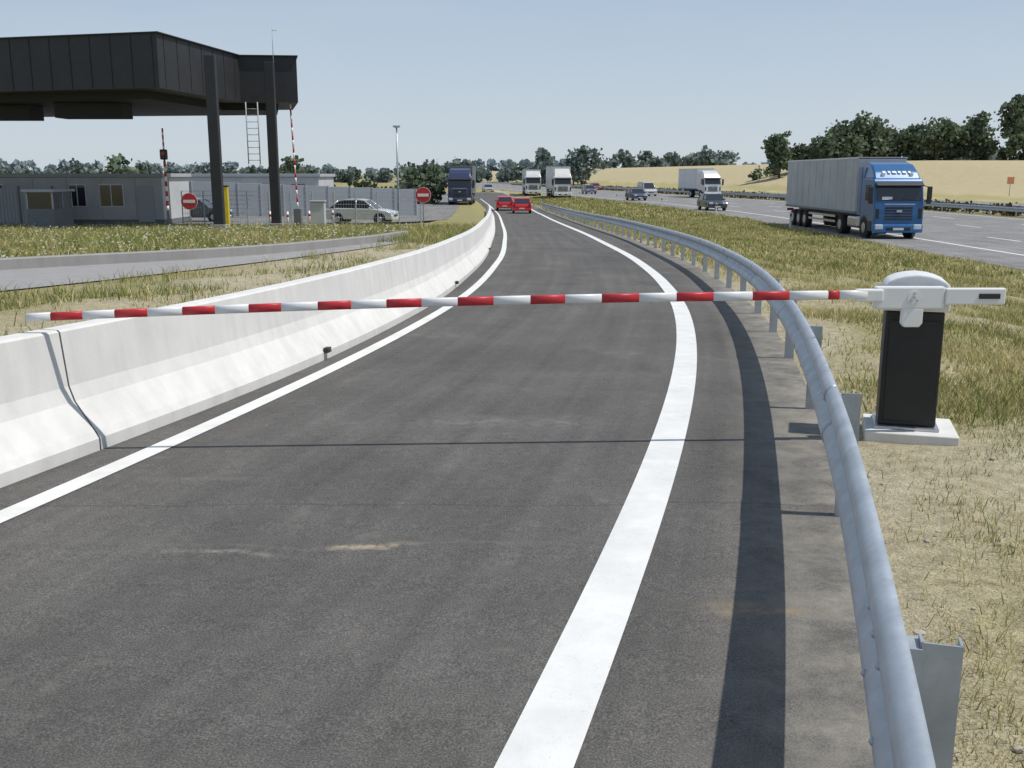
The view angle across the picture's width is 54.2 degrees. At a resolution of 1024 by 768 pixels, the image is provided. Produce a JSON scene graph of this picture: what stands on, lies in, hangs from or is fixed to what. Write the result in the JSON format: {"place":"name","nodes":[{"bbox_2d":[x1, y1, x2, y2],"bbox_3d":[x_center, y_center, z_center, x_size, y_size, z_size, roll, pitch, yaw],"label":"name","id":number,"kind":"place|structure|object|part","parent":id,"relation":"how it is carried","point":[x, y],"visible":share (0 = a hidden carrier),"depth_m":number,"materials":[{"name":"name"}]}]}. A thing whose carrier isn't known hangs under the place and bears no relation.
{"place":"outdoors","nodes":[
{"label":"outdoors","id":0,"kind":"place"},
{"bbox_2d":[0,239,406,290],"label":"service path","id":1,"kind":"structure","parent":0,"point":[33,277],"depth_m":19.41,"materials":[{"name":"grey asphalt"}]},
{"bbox_2d":[188,177,333,186],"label":"walls","id":2,"kind":"structure","parent":0,"point":[317,181],"depth_m":82.80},
{"bbox_2d":[191,174,334,176],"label":"roof edge","id":3,"kind":"object","parent":2,"relation":"on","point":[266,175],"visible":0.6,"depth_m":82.57,"materials":[{"name":"grey metal"}]},
{"bbox_2d":[81,193,458,226],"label":"toll plaza pavement","id":4,"kind":"structure","parent":0,"point":[442,209],"depth_m":71.86,"materials":[{"name":"grey asphalt"}]},
{"bbox_2d":[0,177,189,218],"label":"portable buildings","id":5,"kind":"structure","parent":4,"relation":"on","point":[177,186],"depth_m":59.02,"materials":[{"name":"white metal"}]},
{"bbox_2d":[68,184,87,206],"bbox_3d":[-25.600,-11.115,58.953,1.040,1.340,0.050,0,12,0],"label":"window frame","id":6,"kind":"object","parent":5,"relation":"attached to","point":[85,194],"visible":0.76,"depth_m":58.92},
{"bbox_2d":[69,185,85,205],"bbox_3d":[-25.600,-11.107,58.914,0.900,1.200,0.040,0,12,0],"label":"window pane","id":7,"kind":"object","parent":6,"relation":"in","point":[81,195],"visible":0.79,"depth_m":58.89,"materials":[{"name":"black glass"}]},
{"bbox_2d":[0,173,190,176],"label":"roof edge","id":8,"kind":"object","parent":5,"relation":"on","point":[89,175],"visible":0.97,"depth_m":58.59,"materials":[{"name":"grey metal"}]},
{"bbox_2d":[98,184,124,206],"bbox_3d":[-23.600,-11.115,58.953,1.440,1.340,0.050,0,12,0],"label":"window frame","id":9,"kind":"object","parent":5,"relation":"attached to","point":[122,194],"visible":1,"depth_m":58.92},
{"bbox_2d":[99,185,122,205],"bbox_3d":[-23.600,-11.107,58.914,1.300,1.200,0.040,0,12,0],"label":"window pane","id":10,"kind":"object","parent":9,"relation":"in","point":[117,196],"visible":1,"depth_m":58.89,"materials":[{"name":"beige glass"}]},
{"bbox_2d":[134,178,137,219],"bbox_3d":[-22.200,-10.872,59.014,0.040,2.500,0.020,0,12,0],"label":"panel joint","id":11,"kind":"object","parent":5,"relation":"attached to","point":[135,197],"visible":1,"depth_m":58.97,"materials":[{"name":"grey metal"}]},
{"bbox_2d":[137,186,154,221],"bbox_3d":[-21.600,-10.624,59.045,0.950,2.100,0.050,0,12,0],"label":"door","id":12,"kind":"structure","parent":5,"relation":"attached to","point":[145,196],"depth_m":59.01,"materials":[{"name":"grey metal"}]},
{"bbox_2d":[168,178,171,220],"bbox_3d":[-20.200,-10.872,59.014,0.040,2.500,0.020,0,12,0],"label":"panel joint","id":13,"kind":"object","parent":5,"relation":"attached to","point":[169,198],"visible":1,"depth_m":58.98,"materials":[{"name":"grey metal"}]},
{"bbox_2d":[74,216,191,223],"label":"plinth","id":14,"kind":"structure","parent":4,"relation":"on","point":[113,221],"depth_m":59.27,"materials":[{"name":"grey concrete"}]},
{"bbox_2d":[192,182,211,202],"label":"panel","id":15,"kind":"object","parent":4,"relation":"on","point":[198,188],"visible":0.24,"depth_m":73.32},
{"bbox_2d":[191,198,233,221],"bbox_3d":[-20.500,-11.319,65.060,4.330,1.520,2.080,0,12,2],"label":"car","id":16,"kind":"object","parent":4,"relation":"on","point":[199,211],"visible":0.18,"depth_m":64.23,"materials":[{"name":"paint"}]},
{"bbox_2d":[223,183,237,215],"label":"panel","id":17,"kind":"object","parent":4,"relation":"on","point":[232,187],"visible":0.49,"depth_m":73.77,"materials":[{"name":"grey metal"}]},
{"bbox_2d":[237,182,239,215],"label":"panel post","id":18,"kind":"object","parent":4,"relation":"on","point":[238,200],"visible":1,"depth_m":73.80,"materials":[{"name":"grey metal"}]},
{"bbox_2d":[238,183,260,215],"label":"panel","id":19,"kind":"object","parent":4,"relation":"on","point":[249,188],"visible":0.95,"depth_m":73.97,"materials":[{"name":"grey metal"}]},
{"bbox_2d":[260,183,261,215],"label":"panel post","id":20,"kind":"object","parent":4,"relation":"on","point":[261,199],"visible":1,"depth_m":74.05,"materials":[{"name":"grey metal"}]},
{"bbox_2d":[261,184,283,215],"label":"panel","id":21,"kind":"object","parent":4,"relation":"on","point":[265,188],"visible":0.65,"depth_m":74.18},
{"bbox_2d":[282,184,284,215],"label":"panel post","id":22,"kind":"object","parent":4,"relation":"on","point":[283,197],"visible":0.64,"depth_m":74.35,"materials":[{"name":"grey metal"}]},
{"bbox_2d":[284,185,305,215],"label":"panel","id":23,"kind":"object","parent":4,"relation":"on","point":[292,189],"visible":0.63,"depth_m":74.44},
{"bbox_2d":[305,185,306,215],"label":"panel post","id":24,"kind":"object","parent":4,"relation":"on","point":[306,200],"visible":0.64,"depth_m":74.52,"materials":[{"name":"grey metal"}]},
{"bbox_2d":[306,186,327,210],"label":"panel","id":25,"kind":"object","parent":4,"relation":"on","point":[320,190],"visible":0.54,"depth_m":74.63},
{"bbox_2d":[329,187,349,208],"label":"panel","id":26,"kind":"object","parent":4,"relation":"on","point":[342,190],"visible":0.49,"depth_m":74.87,"materials":[{"name":"grey metal"}]},
{"bbox_2d":[351,187,371,199],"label":"panel","id":27,"kind":"object","parent":4,"relation":"on","point":[365,190],"visible":0.45,"depth_m":75.10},
{"bbox_2d":[326,199,398,224],"bbox_3d":[-9.100,-10.449,60.645,4.330,1.520,2.080,2,12,8],"label":"car","id":28,"kind":"object","parent":4,"relation":"on","point":[366,212],"visible":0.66,"depth_m":59.89,"materials":[{"name":"paint"}]},
{"bbox_2d":[373,188,393,209],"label":"panel","id":29,"kind":"object","parent":4,"relation":"on","point":[385,203],"visible":0.51,"depth_m":75.43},
{"bbox_2d":[393,125,399,210],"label":"street lamp","id":30,"kind":"object","parent":4,"relation":"on","point":[396,126],"visible":0.94,"depth_m":69.76,"materials":[{"name":"metal"}]},
{"bbox_2d":[395,189,415,214],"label":"panel","id":31,"kind":"object","parent":4,"relation":"on","point":[409,204],"visible":0.76,"depth_m":75.75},
{"bbox_2d":[445,166,475,204],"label":"articulated truck","id":32,"kind":"object","parent":4,"relation":"on","point":[461,183],"visible":1,"depth_m":104.19,"materials":[{"name":"paint"}]},
{"bbox_2d":[0,193,873,767],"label":"slip road","id":33,"kind":"structure","parent":0,"point":[386,555],"depth_m":4.63,"materials":[{"name":"grey asphalt"}]},
{"bbox_2d":[0,204,494,487],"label":"concrete safety barrier","id":34,"kind":"object","parent":33,"relation":"on","point":[71,392],"visible":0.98,"depth_m":7.71,"materials":[{"name":"white concrete"}]},
{"bbox_2d":[0,199,506,522],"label":"road edge marking","id":35,"kind":"object","parent":33,"relation":"on","point":[19,508],"visible":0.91,"depth_m":7.29,"materials":[{"name":"white paint"}]},
{"bbox_2d":[495,196,512,210],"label":"car","id":36,"kind":"object","parent":33,"relation":"on","point":[503,201],"visible":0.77,"depth_m":103.50,"materials":[{"name":"paint"}]},
{"bbox_2d":[511,197,532,212],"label":"car","id":37,"kind":"object","parent":33,"relation":"on","point":[521,203],"visible":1,"depth_m":92.71,"materials":[{"name":"paint"}]},
{"bbox_2d":[494,209,696,767],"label":"road edge marking","id":38,"kind":"object","parent":33,"relation":"on","point":[550,729],"visible":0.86,"depth_m":4.12,"materials":[{"name":"white paint"}]},
{"bbox_2d":[0,160,1023,767],"bbox_3d":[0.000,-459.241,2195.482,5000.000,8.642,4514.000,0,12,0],"label":"ground","id":39,"kind":"structure","parent":0,"point":[968,180],"depth_m":6.38,"materials":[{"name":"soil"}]},
{"bbox_2d":[0,186,53,225],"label":"corrugated fence","id":40,"kind":"object","parent":39,"relation":"on","point":[13,207],"visible":0.41,"depth_m":56.60,"materials":[{"name":"grey metal"}]},
{"bbox_2d":[21,189,94,229],"bbox_3d":[-23.200,-8.687,50.286,1.900,2.190,6.000,0,12,0],"label":"toll booth","id":41,"kind":"object","parent":39,"relation":"on","point":[49,207],"visible":0.69,"depth_m":49.29,"materials":[{"name":"metal"}]},
{"bbox_2d":[98,153,148,172],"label":"deciduous tree","id":42,"kind":"object","parent":39,"relation":"on","point":[115,165],"visible":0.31,"depth_m":107.03,"materials":[{"name":"green plant"}]},
{"bbox_2d":[0,30,297,230],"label":"toll canopy","id":43,"kind":"object","parent":39,"relation":"on","point":[125,75],"visible":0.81,"depth_m":45.19,"materials":[{"name":"metal"}]},
{"bbox_2d":[245,102,260,163],"bbox_3d":[-13.300,-12.873,51.353,0.652,3.100,0.060,0,12,0],"label":"access ladder","id":44,"kind":"object","parent":43,"relation":"attached to","point":[257,115],"visible":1,"depth_m":51.33,"materials":[{"name":"silver metal"}]},
{"bbox_2d":[160,128,171,227],"bbox_3d":[-17.300,-10.170,49.976,0.400,5.070,0.400,0,12,0],"label":"signal mast","id":45,"kind":"object","parent":39,"relation":"on","point":[163,155],"visible":0.89,"depth_m":49.84,"materials":[{"name":"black metal"}]},
{"bbox_2d":[181,193,197,226],"bbox_3d":[-16.200,-8.664,50.322,0.840,1.880,0.110,0,12,0],"label":"no entry sign","id":46,"kind":"object","parent":39,"relation":"on","point":[189,201],"visible":0.94,"depth_m":50.17,"materials":[{"name":"metal"}]},
{"bbox_2d":[0,158,384,182],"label":"distant tree row","id":47,"kind":"object","parent":39,"relation":"on","point":[352,174],"visible":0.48,"depth_m":413.34,"materials":[{"name":"green plant"}]},
{"bbox_2d":[0,231,407,269],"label":"kerb","id":48,"kind":"structure","parent":39,"relation":"on","point":[10,263],"depth_m":22.11,"materials":[{"name":"concrete"}]},
{"bbox_2d":[0,222,417,257],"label":"wildflowers","id":49,"kind":"object","parent":39,"relation":"on","point":[176,234],"visible":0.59,"depth_m":33.53,"materials":[{"name":"white plant"}]},
{"bbox_2d":[0,231,449,335],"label":"bank grass","id":50,"kind":"structure","parent":39,"relation":"on","point":[148,295],"depth_m":15.10,"materials":[{"name":"green plant"}]},
{"bbox_2d":[223,185,230,229],"bbox_3d":[-13.950,-8.557,48.883,0.400,2.260,0.350,0,12,0],"label":"yellow height post","id":51,"kind":"object","parent":39,"relation":"on","point":[227,209],"visible":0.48,"depth_m":48.78,"materials":[{"name":"metal"}]},
{"bbox_2d":[0,220,477,257],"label":"meadow grass","id":52,"kind":"structure","parent":39,"relation":"on","point":[74,236],"depth_m":32.21,"materials":[{"name":"green plant"}]},
{"bbox_2d":[279,155,305,173],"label":"deciduous tree","id":53,"kind":"object","parent":39,"relation":"on","point":[288,165],"visible":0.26,"depth_m":114.58,"materials":[{"name":"green plant"}]},
{"bbox_2d":[289,103,302,225],"bbox_3d":[-11.508,-11.635,53.246,0.415,6.501,0.400,0,12,0],"label":"raised toll barrier","id":54,"kind":"object","parent":39,"relation":"on","point":[298,216],"visible":0.95,"depth_m":53.53,"materials":[{"name":"metal"}]},
{"bbox_2d":[181,191,421,224],"bbox_3d":[-12.117,-10.083,57.653,13.833,2.060,0.063,0,12,0],"label":"fence","id":55,"kind":"object","parent":39,"relation":"on","point":[333,195],"visible":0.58,"depth_m":57.62,"materials":[{"name":"metal"}]},
{"bbox_2d":[309,200,326,225],"bbox_3d":[-10.900,-9.572,56.231,0.900,1.465,0.550,0,12,0],"label":"control cabinet","id":56,"kind":"object","parent":39,"relation":"on","point":[317,211],"visible":0.83,"depth_m":56.01,"materials":[{"name":"grey metal"}]},
{"bbox_2d":[279,169,430,202],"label":"hedge row","id":57,"kind":"object","parent":39,"relation":"on","point":[362,183],"visible":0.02,"depth_m":105.58,"materials":[{"name":"green plant"}]},
{"bbox_2d":[394,160,447,203],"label":"deciduous tree","id":58,"kind":"object","parent":39,"relation":"on","point":[429,176],"visible":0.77,"depth_m":108.70,"materials":[{"name":"green plant"}]},
{"bbox_2d":[415,187,430,225],"bbox_3d":[-4.500,-8.952,50.772,0.800,2.060,0.110,0,12,0],"label":"no entry sign","id":59,"kind":"object","parent":39,"relation":"on","point":[423,195],"visible":0.94,"depth_m":50.60,"materials":[{"name":"metal"}]},
{"bbox_2d":[0,158,1017,177],"bbox_3d":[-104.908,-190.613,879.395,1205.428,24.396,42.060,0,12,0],"label":"distant tree row","id":60,"kind":"object","parent":39,"relation":"on","point":[228,167],"visible":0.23,"depth_m":877.26,"materials":[{"name":"green plant"}]},
{"bbox_2d":[25,270,1005,445],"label":"barrier gate","id":61,"kind":"structure","parent":39,"relation":"on","point":[914,306],"depth_m":6.62,"materials":[{"name":"white lacquer"},{"name":"red paint"},{"name":"black metal"}]},
{"bbox_2d":[882,320,940,422],"bbox_3d":[2.737,-0.087,6.859,0.320,0.700,0.012,4,12,17],"label":"cabinet door","id":62,"kind":"structure","parent":61,"relation":"in","point":[912,355],"depth_m":6.85,"materials":[{"name":"black metal"}]},
{"bbox_2d":[532,147,556,183],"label":"deciduous tree","id":63,"kind":"object","parent":39,"relation":"on","point":[544,159],"visible":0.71,"depth_m":319.71,"materials":[{"name":"green plant"}]},
{"bbox_2d":[373,145,739,182],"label":"distant tree row","id":64,"kind":"object","parent":39,"relation":"on","point":[513,172],"visible":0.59,"depth_m":409.98,"materials":[{"name":"green plant"}]},
{"bbox_2d":[562,145,605,183],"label":"deciduous tree","id":65,"kind":"object","parent":39,"relation":"on","point":[581,170],"visible":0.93,"depth_m":325.31,"materials":[{"name":"green plant"}]},
{"bbox_2d":[529,195,747,220],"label":"verge grass","id":66,"kind":"structure","parent":39,"relation":"on","point":[596,206],"depth_m":96.65,"materials":[{"name":"green plant"}]},
{"bbox_2d":[442,183,1023,269],"bbox_3d":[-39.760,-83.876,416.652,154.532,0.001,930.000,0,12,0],"label":"highway","id":67,"kind":"structure","parent":39,"relation":"on","point":[949,228],"depth_m":60.42,"materials":[{"name":"grey asphalt"}]},
{"bbox_2d":[482,184,493,191],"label":"car","id":68,"kind":"object","parent":67,"relation":"on","point":[487,187],"visible":0.98,"depth_m":185.39,"materials":[{"name":"paint"}]},
{"bbox_2d":[522,169,542,195],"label":"articulated truck","id":69,"kind":"object","parent":67,"relation":"on","point":[531,180],"visible":1,"depth_m":155.11,"materials":[{"name":"paint"}]},
{"bbox_2d":[546,166,573,197],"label":"articulated truck","id":70,"kind":"object","parent":67,"relation":"on","point":[558,180],"visible":0.95,"depth_m":137.64,"materials":[{"name":"paint"}]},
{"bbox_2d":[581,185,596,193],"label":"car","id":71,"kind":"object","parent":67,"relation":"on","point":[586,189],"visible":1,"depth_m":167.78,"materials":[{"name":"paint"}]},
{"bbox_2d":[590,183,600,189],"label":"car","id":72,"kind":"object","parent":67,"relation":"on","point":[597,186],"visible":0.67,"depth_m":209.99,"materials":[{"name":"paint"}]},
{"bbox_2d":[625,188,646,200],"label":"car","id":73,"kind":"object","parent":67,"relation":"on","point":[635,193],"visible":0.98,"depth_m":124.86,"materials":[{"name":"paint"}]},
{"bbox_2d":[637,182,656,195],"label":"van","id":74,"kind":"object","parent":67,"relation":"on","point":[649,188],"visible":0.71,"depth_m":150.80,"materials":[{"name":"paint"}]},
{"bbox_2d":[678,168,723,196],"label":"articulated truck","id":75,"kind":"object","parent":67,"relation":"on","point":[703,180],"visible":0.82,"depth_m":139.17,"materials":[{"name":"paint"}]},
{"bbox_2d":[697,193,726,210],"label":"car","id":76,"kind":"object","parent":67,"relation":"on","point":[707,201],"visible":0.99,"depth_m":89.63,"materials":[{"name":"paint"}]},
{"bbox_2d":[481,181,1023,255],"bbox_3d":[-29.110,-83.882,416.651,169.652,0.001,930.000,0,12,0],"label":"highway lane markings","id":77,"kind":"object","parent":67,"relation":"on","point":[856,228],"visible":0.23,"depth_m":65.29,"materials":[{"name":"white paint"}]},
{"bbox_2d":[785,157,932,237],"bbox_3d":[19.000,-10.700,56.782,3.120,4.085,16.150,0,12,0],"label":"articulated truck","id":78,"kind":"object","parent":67,"relation":"on","point":[867,196],"visible":0.99,"depth_m":51.30,"materials":[{"name":"paint"}]},
{"bbox_3d":[17.778,-9.526,49.830,0.030,0.770,0.850,0,12,0],"label":"side window","id":79,"kind":"part","parent":78,"relation":"part of","materials":[{"name":"black glass"}]},
{"bbox_2d":[480,181,1023,214],"bbox_3d":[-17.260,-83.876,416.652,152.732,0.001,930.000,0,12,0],"label":"highway","id":80,"kind":"structure","parent":39,"relation":"on","point":[932,200],"depth_m":115.54,"materials":[{"name":"grey asphalt"}]},
{"bbox_2d":[541,202,963,767],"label":"guard rail","id":81,"kind":"object","parent":39,"relation":"on","point":[912,687],"visible":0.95,"depth_m":2.69,"materials":[{"name":"metal"}]},
{"bbox_2d":[487,182,1023,216],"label":"guard rail","id":82,"kind":"object","parent":39,"relation":"on","point":[989,208],"visible":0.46,"depth_m":88.08,"materials":[{"name":"metal"}]},
{"bbox_2d":[503,182,1023,211],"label":"guard rail","id":83,"kind":"object","parent":39,"relation":"on","point":[785,194],"visible":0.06,"depth_m":87.04,"materials":[{"name":"metal"}]},
{"bbox_2d":[511,181,1023,215],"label":"guardrail","id":84,"kind":"object","parent":39,"relation":"on","point":[1006,213],"visible":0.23,"depth_m":89.88,"materials":[{"name":"grey metal"}]},
{"bbox_2d":[760,130,792,177],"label":"deciduous tree","id":85,"kind":"object","parent":39,"relation":"on","point":[778,153],"visible":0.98,"depth_m":211.76,"materials":[{"name":"green plant"}]},
{"bbox_2d":[789,212,791,228],"bbox_3d":[16.507,-9.675,59.269,0.120,1.000,0.071,0,12,0],"label":"delineator post","id":86,"kind":"object","parent":39,"relation":"on","point":[790,220],"visible":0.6,"depth_m":59.24,"materials":[{"name":"white paint"}]},
{"bbox_2d":[573,215,1023,294],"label":"verge grass","id":87,"kind":"structure","parent":39,"relation":"on","point":[712,235],"depth_m":37.97,"materials":[{"name":"green plant"}]},
{"bbox_2d":[788,143,811,159],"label":"deciduous tree","id":88,"kind":"object","parent":39,"relation":"on","point":[801,152],"visible":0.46,"depth_m":215.10,"materials":[{"name":"green plant"}]},
{"bbox_2d":[807,131,852,159],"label":"deciduous tree","id":89,"kind":"object","parent":39,"relation":"on","point":[822,147],"visible":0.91,"depth_m":209.69,"materials":[{"name":"green plant"}]},
{"bbox_2d":[824,119,868,157],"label":"deciduous tree","id":90,"kind":"object","parent":39,"relation":"on","point":[844,131],"visible":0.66,"depth_m":211.01,"materials":[{"name":"green plant"}]},
{"bbox_2d":[674,249,1023,430],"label":"verge grass","id":91,"kind":"structure","parent":39,"relation":"on","point":[969,356],"depth_m":11.98,"materials":[{"name":"green plant"}]},
{"bbox_2d":[849,110,901,156],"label":"deciduous tree","id":92,"kind":"object","parent":39,"relation":"on","point":[873,129],"visible":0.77,"depth_m":212.16,"materials":[{"name":"green plant"}]},
{"bbox_2d":[769,151,997,160],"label":"distant tree row","id":93,"kind":"object","parent":39,"relation":"on","point":[992,157],"visible":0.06,"depth_m":300.85,"materials":[{"name":"green plant"}]},
{"bbox_2d":[747,146,1022,180],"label":"hedge row","id":94,"kind":"object","parent":39,"relation":"on","point":[1002,154],"visible":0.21,"depth_m":218.38,"materials":[{"name":"green plant"}]},
{"bbox_2d":[868,128,902,156],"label":"deciduous tree","id":95,"kind":"object","parent":39,"relation":"on","point":[893,150],"visible":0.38,"depth_m":214.69,"materials":[{"name":"green plant"}]},
{"bbox_2d":[892,123,933,160],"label":"deciduous tree","id":96,"kind":"object","parent":39,"relation":"on","point":[915,135],"visible":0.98,"depth_m":212.32,"materials":[{"name":"green plant"}]},
{"bbox_2d":[908,116,961,160],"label":"deciduous tree","id":97,"kind":"object","parent":39,"relation":"on","point":[937,133],"visible":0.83,"depth_m":210.94,"materials":[{"name":"green plant"}]},
{"bbox_2d":[931,121,973,159],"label":"deciduous tree","id":98,"kind":"object","parent":39,"relation":"on","point":[955,149],"visible":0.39,"depth_m":214.67,"materials":[{"name":"green plant"}]},
{"bbox_2d":[952,110,1001,159],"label":"deciduous tree","id":99,"kind":"object","parent":39,"relation":"on","point":[979,139],"visible":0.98,"depth_m":212.19,"materials":[{"name":"green plant"}]},
{"bbox_2d":[994,94,1023,159],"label":"deciduous tree","id":100,"kind":"object","parent":39,"relation":"on","point":[1014,132],"visible":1,"depth_m":206.19,"materials":[{"name":"green plant"}]},
{"bbox_2d":[1007,177,1014,194],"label":"road sign","id":101,"kind":"object","parent":39,"relation":"on","point":[1010,180],"visible":1,"depth_m":128.32,"materials":[{"name":"metal"}]},
{"bbox_2d":[0,0,1023,173],"label":"sky","id":102,"kind":"structure","parent":0,"point":[470,80],"materials":[{"name":"blue"}]},
{"bbox_2d":[834,375,1023,767],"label":"verge grass","id":103,"kind":"structure","parent":0,"point":[994,534],"depth_m":4.92,"materials":[{"name":"green plant"}]}
]}

